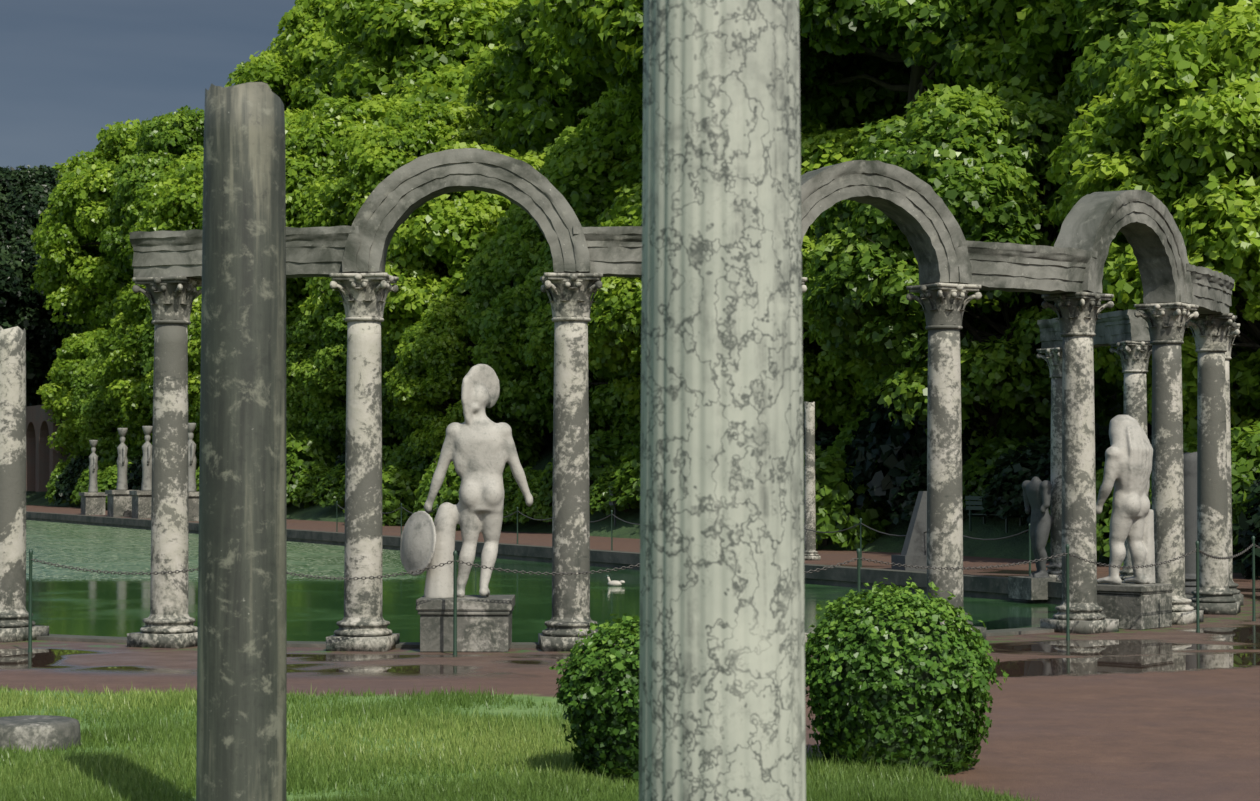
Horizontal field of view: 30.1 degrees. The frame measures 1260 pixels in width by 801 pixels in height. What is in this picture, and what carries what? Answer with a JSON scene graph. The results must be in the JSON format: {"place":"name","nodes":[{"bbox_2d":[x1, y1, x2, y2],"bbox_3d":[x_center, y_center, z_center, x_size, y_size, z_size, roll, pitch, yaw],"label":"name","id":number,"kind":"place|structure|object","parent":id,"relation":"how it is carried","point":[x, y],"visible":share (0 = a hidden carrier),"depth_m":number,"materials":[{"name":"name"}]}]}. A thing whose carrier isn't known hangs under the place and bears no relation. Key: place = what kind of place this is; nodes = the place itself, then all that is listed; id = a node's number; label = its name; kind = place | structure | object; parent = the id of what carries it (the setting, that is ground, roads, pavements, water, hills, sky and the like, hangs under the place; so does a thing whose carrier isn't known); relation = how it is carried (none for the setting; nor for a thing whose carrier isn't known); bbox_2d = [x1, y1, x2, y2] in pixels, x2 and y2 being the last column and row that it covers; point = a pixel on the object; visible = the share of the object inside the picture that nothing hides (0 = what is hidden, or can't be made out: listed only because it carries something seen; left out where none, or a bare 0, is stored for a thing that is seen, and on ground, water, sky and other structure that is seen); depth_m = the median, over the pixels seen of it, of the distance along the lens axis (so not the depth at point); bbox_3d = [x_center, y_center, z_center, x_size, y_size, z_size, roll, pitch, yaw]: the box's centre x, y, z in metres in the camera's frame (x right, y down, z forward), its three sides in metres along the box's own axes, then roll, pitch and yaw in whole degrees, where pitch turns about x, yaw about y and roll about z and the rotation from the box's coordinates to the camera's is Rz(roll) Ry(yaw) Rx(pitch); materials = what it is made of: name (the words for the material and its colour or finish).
{"place":"outdoors","nodes":[
{"label":"outdoors","id":0,"kind":"place"},
{"bbox_2d":[0,0,294,170],"label":"sky","id":1,"kind":"structure","parent":0,"point":[70,69],"materials":[{"name":"blue"}]},
{"bbox_2d":[0,681,1038,800],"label":"grass","id":2,"kind":"structure","parent":0,"point":[545,772],"depth_m":17.28,"materials":[{"name":"plant"}]},
{"bbox_2d":[26,517,1061,603],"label":"pool wall","id":3,"kind":"structure","parent":0,"point":[1003,596],"depth_m":62.44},
{"bbox_2d":[26,520,1060,641],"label":"pool water","id":4,"kind":"structure","parent":3,"relation":"in","point":[66,601],"depth_m":50.06,"materials":[{"name":"liquid"}]},
{"bbox_2d":[26,511,1192,648],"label":"pool coping","id":5,"kind":"object","parent":3,"relation":"on","point":[991,584],"visible":0.24,"depth_m":51.94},
{"bbox_2d":[0,505,1259,800],"bbox_3d":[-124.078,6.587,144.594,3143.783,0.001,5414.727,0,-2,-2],"label":"ground","id":6,"kind":"structure","parent":0,"point":[1170,713],"depth_m":23.85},
{"bbox_2d":[0,209,35,249],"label":"tree","id":7,"kind":"object","parent":6,"relation":"on","point":[12,224],"visible":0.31,"depth_m":168.02,"materials":[{"name":"green plant"}]},
{"bbox_2d":[0,326,48,641],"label":"column","id":8,"kind":"structure","parent":6,"relation":"on","point":[14,613],"depth_m":30.27,"materials":[{"name":"stone"}]},
{"bbox_2d":[0,246,52,406],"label":"tree","id":9,"kind":"object","parent":6,"relation":"on","point":[14,291],"visible":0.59,"depth_m":160.58,"materials":[{"name":"green plant"}]},
{"bbox_2d":[0,182,61,405],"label":"tree","id":10,"kind":"object","parent":6,"relation":"on","point":[30,201],"visible":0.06,"depth_m":173.59,"materials":[{"name":"green plant"}]},
{"bbox_2d":[0,164,63,405],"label":"tree","id":11,"kind":"object","parent":6,"relation":"on","point":[11,179],"visible":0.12,"depth_m":182.01,"materials":[{"name":"green plant"}]},
{"bbox_2d":[0,715,80,752],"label":"stone block","id":12,"kind":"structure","parent":6,"relation":"on","point":[50,731],"depth_m":18.23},
{"bbox_2d":[0,207,107,404],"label":"tree","id":13,"kind":"object","parent":6,"relation":"on","point":[46,346],"visible":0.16,"depth_m":162.47,"materials":[{"name":"green plant"}]},
{"bbox_2d":[53,455,87,504],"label":"shrub","id":14,"kind":"object","parent":6,"relation":"on","point":[63,484],"visible":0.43,"depth_m":143.66,"materials":[{"name":"green plant"}]},
{"bbox_2d":[36,328,119,457],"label":"tree","id":15,"kind":"object","parent":6,"relation":"on","point":[72,354],"visible":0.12,"depth_m":145.93,"materials":[{"name":"green plant"}]},
{"bbox_2d":[30,118,145,330],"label":"tree","id":16,"kind":"object","parent":6,"relation":"on","point":[75,277],"visible":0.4,"depth_m":151.19,"materials":[{"name":"green plant"}]},
{"bbox_2d":[88,307,152,452],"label":"tree","id":17,"kind":"object","parent":6,"relation":"on","point":[120,380],"visible":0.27,"depth_m":135.26,"materials":[{"name":"green plant"}]},
{"bbox_2d":[97,105,203,282],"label":"tree","id":18,"kind":"object","parent":6,"relation":"on","point":[169,137],"visible":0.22,"depth_m":146.00,"materials":[{"name":"green plant"}]},
{"bbox_2d":[113,151,203,369],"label":"tree","id":19,"kind":"object","parent":6,"relation":"on","point":[167,203],"visible":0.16,"depth_m":133.51,"materials":[{"name":"green plant"}]},
{"bbox_2d":[127,276,201,648],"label":"column","id":20,"kind":"structure","parent":6,"relation":"on","point":[169,621],"depth_m":29.19,"materials":[{"name":"stone"}]},
{"bbox_2d":[130,226,361,279],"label":"lintel","id":21,"kind":"structure","parent":20,"relation":"on","point":[314,251],"depth_m":29.05,"materials":[{"name":"stone"}]},
{"bbox_2d":[136,288,199,420],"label":"tree","id":22,"kind":"object","parent":6,"relation":"on","point":[148,354],"visible":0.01,"depth_m":132.20,"materials":[{"name":"green plant"}]},
{"bbox_2d":[146,287,306,450],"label":"tree","id":23,"kind":"object","parent":6,"relation":"on","point":[194,353],"visible":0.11,"depth_m":122.12,"materials":[{"name":"green plant"}]},
{"bbox_2d":[196,82,286,800],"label":"dark column","id":24,"kind":"structure","parent":6,"relation":"on","point":[241,750],"depth_m":13.49,"materials":[{"name":"stone"}]},
{"bbox_2d":[286,320,346,461],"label":"tree","id":25,"kind":"object","parent":6,"relation":"on","point":[294,409],"visible":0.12,"depth_m":112.98,"materials":[{"name":"green plant"}]},
{"bbox_2d":[285,93,408,385],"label":"tree","id":26,"kind":"object","parent":6,"relation":"on","point":[310,150],"visible":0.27,"depth_m":113.62,"materials":[{"name":"green plant"}]},
{"bbox_2d":[286,292,409,448],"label":"tree","id":27,"kind":"object","parent":6,"relation":"on","point":[322,370],"visible":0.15,"depth_m":108.56,"materials":[{"name":"green plant"}]},
{"bbox_2d":[326,273,399,651],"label":"column","id":28,"kind":"structure","parent":6,"relation":"on","point":[362,624],"depth_m":28.64,"materials":[{"name":"stone"}]},
{"bbox_2d":[342,465,422,525],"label":"shrub","id":29,"kind":"object","parent":6,"relation":"on","point":[404,481],"visible":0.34,"depth_m":94.75,"materials":[{"name":"green plant"}]},
{"bbox_2d":[381,339,424,439],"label":"tree","id":30,"kind":"object","parent":6,"relation":"on","point":[389,361],"visible":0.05,"depth_m":102.95,"materials":[{"name":"green plant"}]},
{"bbox_2d":[299,97,514,453],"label":"tree","id":31,"kind":"object","parent":6,"relation":"on","point":[375,156],"visible":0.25,"depth_m":107.97,"materials":[{"name":"green plant"}]},
{"bbox_2d":[381,141,549,428],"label":"tree","id":32,"kind":"object","parent":6,"relation":"on","point":[447,234],"visible":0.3,"depth_m":97.12,"materials":[{"name":"green plant"}]},
{"bbox_2d":[383,294,547,460],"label":"tree","id":33,"kind":"object","parent":6,"relation":"on","point":[432,369],"visible":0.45,"depth_m":94.38,"materials":[{"name":"green plant"}]},
{"bbox_2d":[416,595,514,651],"bbox_3d":[-2.002,2.729,28.696,1.156,0.648,1.010,0,-2,0],"label":"statue pedestal","id":34,"kind":"object","parent":6,"relation":"on","point":[484,623],"visible":0.99,"depth_m":28.24,"materials":[{"name":"stone"}]},
{"bbox_2d":[400,364,532,597],"bbox_3d":[-2.018,1.072,28.720,1.652,3.055,0.699,0,-2,0],"label":"ares statue","id":35,"kind":"object","parent":34,"relation":"on","point":[478,449],"visible":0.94,"depth_m":28.64,"materials":[{"name":"stone"}]},
{"bbox_2d":[460,204,618,436],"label":"tree","id":36,"kind":"object","parent":6,"relation":"on","point":[510,257],"visible":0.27,"depth_m":90.47,"materials":[{"name":"green plant"}]},
{"bbox_2d":[538,273,602,651],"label":"column","id":37,"kind":"structure","parent":6,"relation":"on","point":[570,302],"depth_m":28.63,"materials":[{"name":"stone"}]},
{"bbox_2d":[342,148,589,272],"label":"arch","id":38,"kind":"structure","parent":37,"relation":"on","point":[395,199],"depth_m":28.65,"materials":[{"name":"stone"}]},
{"bbox_2d":[572,226,641,277],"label":"lintel","id":39,"kind":"structure","parent":37,"relation":"on","point":[615,251],"depth_m":28.71,"materials":[{"name":"stone"}]},
{"bbox_2d":[518,209,640,445],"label":"tree","id":40,"kind":"object","parent":6,"relation":"on","point":[605,403],"visible":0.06,"depth_m":86.11,"materials":[{"name":"green plant"}]},
{"bbox_2d":[549,613,639,782],"bbox_3d":[0.145,2.109,16.708,1.394,1.188,1.407,-1,-2,26],"label":"boxwood bush","id":41,"kind":"object","parent":6,"relation":"on","point":[603,710],"visible":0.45,"depth_m":16.32,"materials":[{"name":"green plant"}]},
{"bbox_2d":[536,83,815,370],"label":"tree","id":42,"kind":"object","parent":6,"relation":"on","point":[595,167],"visible":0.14,"depth_m":88.53,"materials":[{"name":"green plant"}]},
{"bbox_2d":[528,0,906,200],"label":"tree","id":43,"kind":"object","parent":6,"relation":"on","point":[605,38],"visible":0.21,"depth_m":79.23,"materials":[{"name":"green plant"}]},
{"bbox_2d":[639,0,805,800],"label":"fluted column","id":44,"kind":"structure","parent":6,"relation":"on","point":[722,714],"depth_m":8.13,"materials":[{"name":"stone"}]},
{"bbox_2d":[802,277,808,642],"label":"column","id":45,"kind":"structure","parent":6,"relation":"on","point":[804,287],"depth_m":29.20,"materials":[{"name":"stone"}]},
{"bbox_2d":[801,160,971,284],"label":"arch","id":46,"kind":"structure","parent":45,"relation":"on","point":[914,208],"depth_m":30.05,"materials":[{"name":"stone"}]},
{"bbox_2d":[803,444,890,549],"bbox_3d":[5.481,2.828,66.125,3.854,3.350,3.888,0,-2,-13],"label":"shrub","id":47,"kind":"object","parent":6,"relation":"on","point":[832,494],"visible":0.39,"depth_m":64.86,"materials":[{"name":"green plant"}]},
{"bbox_2d":[801,124,909,434],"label":"tree","id":48,"kind":"object","parent":6,"relation":"on","point":[826,378],"visible":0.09,"depth_m":71.29,"materials":[{"name":"green plant"}]},
{"bbox_2d":[805,578,1008,775],"bbox_3d":[1.966,2.010,17.264,1.648,1.422,1.547,-1,-2,30],"label":"boxwood bush","id":49,"kind":"object","parent":6,"relation":"on","point":[896,685],"visible":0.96,"depth_m":16.78,"materials":[{"name":"green plant"}]},
{"bbox_2d":[891,491,926,571],"bbox_3d":[6.456,2.870,51.478,1.240,1.750,0.700,1,-2,-19],"label":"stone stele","id":50,"kind":"object","parent":6,"relation":"on","point":[914,551],"visible":0.43,"depth_m":51.30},
{"bbox_2d":[806,189,1054,421],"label":"tree","id":51,"kind":"object","parent":6,"relation":"on","point":[858,368],"visible":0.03,"depth_m":68.26,"materials":[{"name":"green plant"}]},
{"bbox_2d":[906,283,985,639],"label":"column","id":52,"kind":"structure","parent":6,"relation":"on","point":[944,304],"depth_m":30.25,"materials":[{"name":"stone"}]},
{"bbox_2d":[799,0,1101,423],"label":"tree","id":53,"kind":"object","parent":6,"relation":"on","point":[836,29],"visible":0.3,"depth_m":69.62,"materials":[{"name":"green plant"}]},
{"bbox_2d":[1036,347,1062,581],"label":"column","id":54,"kind":"structure","parent":6,"relation":"on","point":[1053,358],"depth_m":45.88,"materials":[{"name":"stone"}]},
{"bbox_2d":[1037,309,1149,348],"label":"lintel","id":55,"kind":"structure","parent":54,"relation":"on","point":[1119,326],"depth_m":44.14,"materials":[{"name":"stone"}]},
{"bbox_2d":[1040,292,1118,633],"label":"column","id":56,"kind":"structure","parent":6,"relation":"on","point":[1077,313],"depth_m":31.78,"materials":[{"name":"stone"}]},
{"bbox_2d":[953,240,1096,294],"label":"lintel","id":57,"kind":"structure","parent":56,"relation":"on","point":[1036,269],"depth_m":31.00,"materials":[{"name":"stone"}]},
{"bbox_2d":[1096,462,1151,565],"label":"shrub","id":58,"kind":"object","parent":6,"relation":"on","point":[1102,544],"visible":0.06,"depth_m":53.76,"materials":[{"name":"green plant"}]},
{"bbox_2d":[1109,341,1151,581],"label":"column","id":59,"kind":"structure","parent":6,"relation":"on","point":[1134,357],"depth_m":43.52,"materials":[{"name":"stone"}]},
{"bbox_2d":[1097,582,1173,629],"bbox_3d":[7.006,2.875,32.829,0.910,0.608,0.956,-1,-2,41],"label":"statue pedestal","id":60,"kind":"object","parent":6,"relation":"on","point":[1133,606],"visible":0.74,"depth_m":32.46,"materials":[{"name":"stone"}]},
{"bbox_2d":[1096,415,1154,584],"bbox_3d":[6.997,1.390,32.856,1.010,2.386,0.602,1,-2,-28],"label":"hermes statue","id":61,"kind":"object","parent":60,"relation":"on","point":[1128,462],"visible":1,"depth_m":32.70,"materials":[{"name":"stone"}]},
{"bbox_2d":[1045,0,1259,438],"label":"tree","id":62,"kind":"object","parent":6,"relation":"on","point":[1186,104],"visible":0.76,"depth_m":51.95,"materials":[{"name":"green plant"}]},
{"bbox_2d":[1060,0,1259,106],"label":"tree","id":63,"kind":"object","parent":6,"relation":"on","point":[1114,30],"visible":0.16,"depth_m":58.78,"materials":[{"name":"green plant"}]},
{"bbox_2d":[1134,302,1203,624],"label":"column","id":64,"kind":"structure","parent":6,"relation":"on","point":[1166,322],"depth_m":33.72,"materials":[{"name":"stone"}]},
{"bbox_2d":[1054,190,1192,303],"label":"arch","id":65,"kind":"structure","parent":64,"relation":"on","point":[1143,222],"depth_m":33.05,"materials":[{"name":"stone"}]},
{"bbox_2d":[1183,452,1196,594],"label":"column","id":66,"kind":"structure","parent":6,"relation":"on","point":[1190,493],"depth_m":40.91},
{"bbox_2d":[1185,313,1240,614],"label":"column","id":67,"kind":"structure","parent":6,"relation":"on","point":[1211,336],"depth_m":35.97,"materials":[{"name":"stone"}]},
{"bbox_2d":[1186,263,1233,313],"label":"lintel","id":68,"kind":"structure","parent":67,"relation":"on","point":[1212,292],"depth_m":34.99,"materials":[{"name":"stone"}]},
{"bbox_2d":[1193,323,1243,605],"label":"column","id":69,"kind":"structure","parent":6,"relation":"on","point":[1233,586],"depth_m":38.44,"materials":[{"name":"stone"}]},
{"bbox_2d":[1232,476,1259,578],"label":"shrub","id":70,"kind":"object","parent":6,"relation":"on","point":[1248,528],"visible":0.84,"depth_m":47.96,"materials":[{"name":"green plant"}]},
{"bbox_2d":[26,399,1246,572],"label":"embankment ground","id":71,"kind":"structure","parent":0,"point":[1015,547],"depth_m":67.83,"materials":[{"name":"plant"}]},
{"bbox_2d":[26,405,77,491],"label":"brick arcade","id":72,"kind":"object","parent":71,"relation":"on","point":[42,459],"visible":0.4,"depth_m":151.81},
{"bbox_2d":[68,345,142,460],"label":"tree","id":73,"kind":"object","parent":71,"relation":"on","point":[102,425],"visible":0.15,"depth_m":141.63,"materials":[{"name":"green plant"}]},
{"bbox_2d":[225,0,361,118],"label":"tree","id":74,"kind":"object","parent":71,"relation":"on","point":[282,70],"visible":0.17,"depth_m":174.39,"materials":[{"name":"green plant"}]},
{"bbox_2d":[286,431,340,508],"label":"shrub","id":75,"kind":"object","parent":71,"relation":"on","point":[296,464],"visible":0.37,"depth_m":109.18,"materials":[{"name":"green plant"}]},
{"bbox_2d":[290,462,336,504],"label":"shrub","id":76,"kind":"object","parent":71,"relation":"on","point":[317,471],"visible":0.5,"depth_m":107.93,"materials":[{"name":"green plant"}]},
{"bbox_2d":[311,463,344,507],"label":"shrub","id":77,"kind":"object","parent":71,"relation":"on","point":[334,477],"visible":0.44,"depth_m":104.33,"materials":[{"name":"green plant"}]},
{"bbox_2d":[383,436,435,498],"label":"shrub","id":78,"kind":"object","parent":71,"relation":"on","point":[405,451],"visible":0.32,"depth_m":99.08,"materials":[{"name":"green plant"}]},
{"bbox_2d":[307,0,527,107],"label":"tree","id":79,"kind":"object","parent":71,"relation":"on","point":[397,40],"visible":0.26,"depth_m":146.13,"materials":[{"name":"green plant"}]},
{"bbox_2d":[392,63,472,104],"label":"tree","id":80,"kind":"object","parent":71,"relation":"on","point":[447,76],"depth_m":131.64,"materials":[{"name":"green plant"}]},
{"bbox_2d":[383,82,494,132],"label":"tree","id":81,"kind":"object","parent":71,"relation":"on","point":[440,96],"visible":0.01,"depth_m":121.81,"materials":[{"name":"green plant"}]},
{"bbox_2d":[413,460,505,521],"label":"shrub","id":82,"kind":"object","parent":71,"relation":"on","point":[421,499],"visible":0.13,"depth_m":89.11,"materials":[{"name":"green plant"}]},
{"bbox_2d":[502,466,547,525],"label":"shrub","id":83,"kind":"object","parent":71,"relation":"on","point":[511,486],"visible":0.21,"depth_m":85.41,"materials":[{"name":"green plant"}]},
{"bbox_2d":[509,475,552,524],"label":"shrub","id":84,"kind":"object","parent":71,"relation":"on","point":[534,511],"visible":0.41,"depth_m":83.43,"materials":[{"name":"green plant"}]},
{"bbox_2d":[451,40,618,431],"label":"tree","id":85,"kind":"object","parent":71,"relation":"on","point":[484,89],"visible":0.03,"depth_m":114.42,"materials":[{"name":"green plant"}]},
{"bbox_2d":[479,0,615,155],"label":"tree","id":86,"kind":"object","parent":71,"relation":"on","point":[539,114],"visible":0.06,"depth_m":102.45,"materials":[{"name":"green plant"}]},
{"bbox_2d":[538,429,638,507],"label":"shrub","id":87,"kind":"object","parent":71,"relation":"on","point":[611,446],"visible":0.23,"depth_m":82.75,"materials":[{"name":"green plant"}]},
{"bbox_2d":[589,462,639,515],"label":"shrub","id":88,"kind":"object","parent":71,"relation":"on","point":[603,482],"visible":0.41,"depth_m":80.07,"materials":[{"name":"green plant"}]},
{"bbox_2d":[607,445,640,507],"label":"shrub","id":89,"kind":"object","parent":71,"relation":"on","point":[632,467],"visible":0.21,"depth_m":78.52,"materials":[{"name":"green plant"}]},
{"bbox_2d":[588,182,831,424],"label":"tree","id":90,"kind":"object","parent":71,"relation":"on","point":[614,333],"visible":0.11,"depth_m":77.82,"materials":[{"name":"green plant"}]},
{"bbox_2d":[802,35,971,136],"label":"tree","id":91,"kind":"object","parent":71,"relation":"on","point":[876,66],"visible":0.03,"depth_m":77.65,"materials":[{"name":"green plant"}]},
{"bbox_2d":[841,370,990,515],"bbox_3d":[8.393,1.237,65.845,4.995,4.348,4.962,-1,-2,30],"label":"shrub","id":92,"kind":"object","parent":71,"relation":"on","point":[884,441],"visible":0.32,"depth_m":64.53,"materials":[{"name":"green plant"}]},
{"bbox_2d":[880,454,987,524],"bbox_3d":[8.510,2.383,63.956,3.155,2.158,3.183,1,-2,-31],"label":"shrub","id":93,"kind":"object","parent":71,"relation":"on","point":[905,515],"visible":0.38,"depth_m":63.31,"materials":[{"name":"green plant"}]},
{"bbox_2d":[802,84,1123,465],"bbox_3d":[9.707,-2.905,64.888,10.417,11.729,10.622,0,-2,5],"label":"tree","id":94,"kind":"object","parent":71,"relation":"on","point":[969,154],"visible":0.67,"depth_m":62.00,"materials":[{"name":"green plant"}]},
{"bbox_2d":[962,436,1044,507],"bbox_3d":[10.177,1.948,62.563,3.199,2.058,3.221,1,-2,-40],"label":"shrub","id":95,"kind":"object","parent":71,"relation":"on","point":[974,465],"visible":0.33,"depth_m":62.05,"materials":[{"name":"green plant"}]},
{"bbox_2d":[979,435,1050,518],"bbox_3d":[10.856,2.029,60.220,3.671,2.320,3.704,-1,-2,25],"label":"shrub","id":96,"kind":"object","parent":71,"relation":"on","point":[1001,485],"visible":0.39,"depth_m":59.73,"materials":[{"name":"green plant"}]},
{"bbox_2d":[940,0,1151,434],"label":"tree","id":97,"kind":"object","parent":71,"relation":"on","point":[1022,61],"visible":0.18,"depth_m":65.49,"materials":[{"name":"green plant"}]},
{"bbox_2d":[1018,426,1110,533],"bbox_3d":[11.339,1.989,58.420,3.222,2.735,3.201,-2,-2,44],"label":"shrub","id":98,"kind":"object","parent":71,"relation":"on","point":[1102,444],"visible":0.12,"depth_m":58.14,"materials":[{"name":"green plant"}]},
{"bbox_2d":[1231,419,1259,545],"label":"shrub","id":99,"kind":"object","parent":71,"relation":"on","point":[1246,444],"visible":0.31,"depth_m":50.80,"materials":[{"name":"green plant"}]},
{"bbox_2d":[804,402,819,559],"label":"column","id":100,"kind":"structure","parent":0,"point":[810,552],"depth_m":57.81,"materials":[{"name":"stone"}]},
{"bbox_2d":[1008,576,1056,599],"bbox_3d":[8.050,3.664,45.869,1.000,0.420,0.800,1,-2,-25],"label":"dark statue base","id":101,"kind":"object","parent":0,"point":[1026,588],"visible":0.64,"depth_m":45.45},
{"bbox_2d":[1022,477,1052,577],"bbox_3d":[8.050,2.483,45.904,0.593,1.983,0.808,1,-2,-28],"label":"dark statue","id":102,"kind":"object","parent":101,"relation":"on","point":[1037,494],"visible":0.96,"depth_m":45.71,"materials":[{"name":"stone"}]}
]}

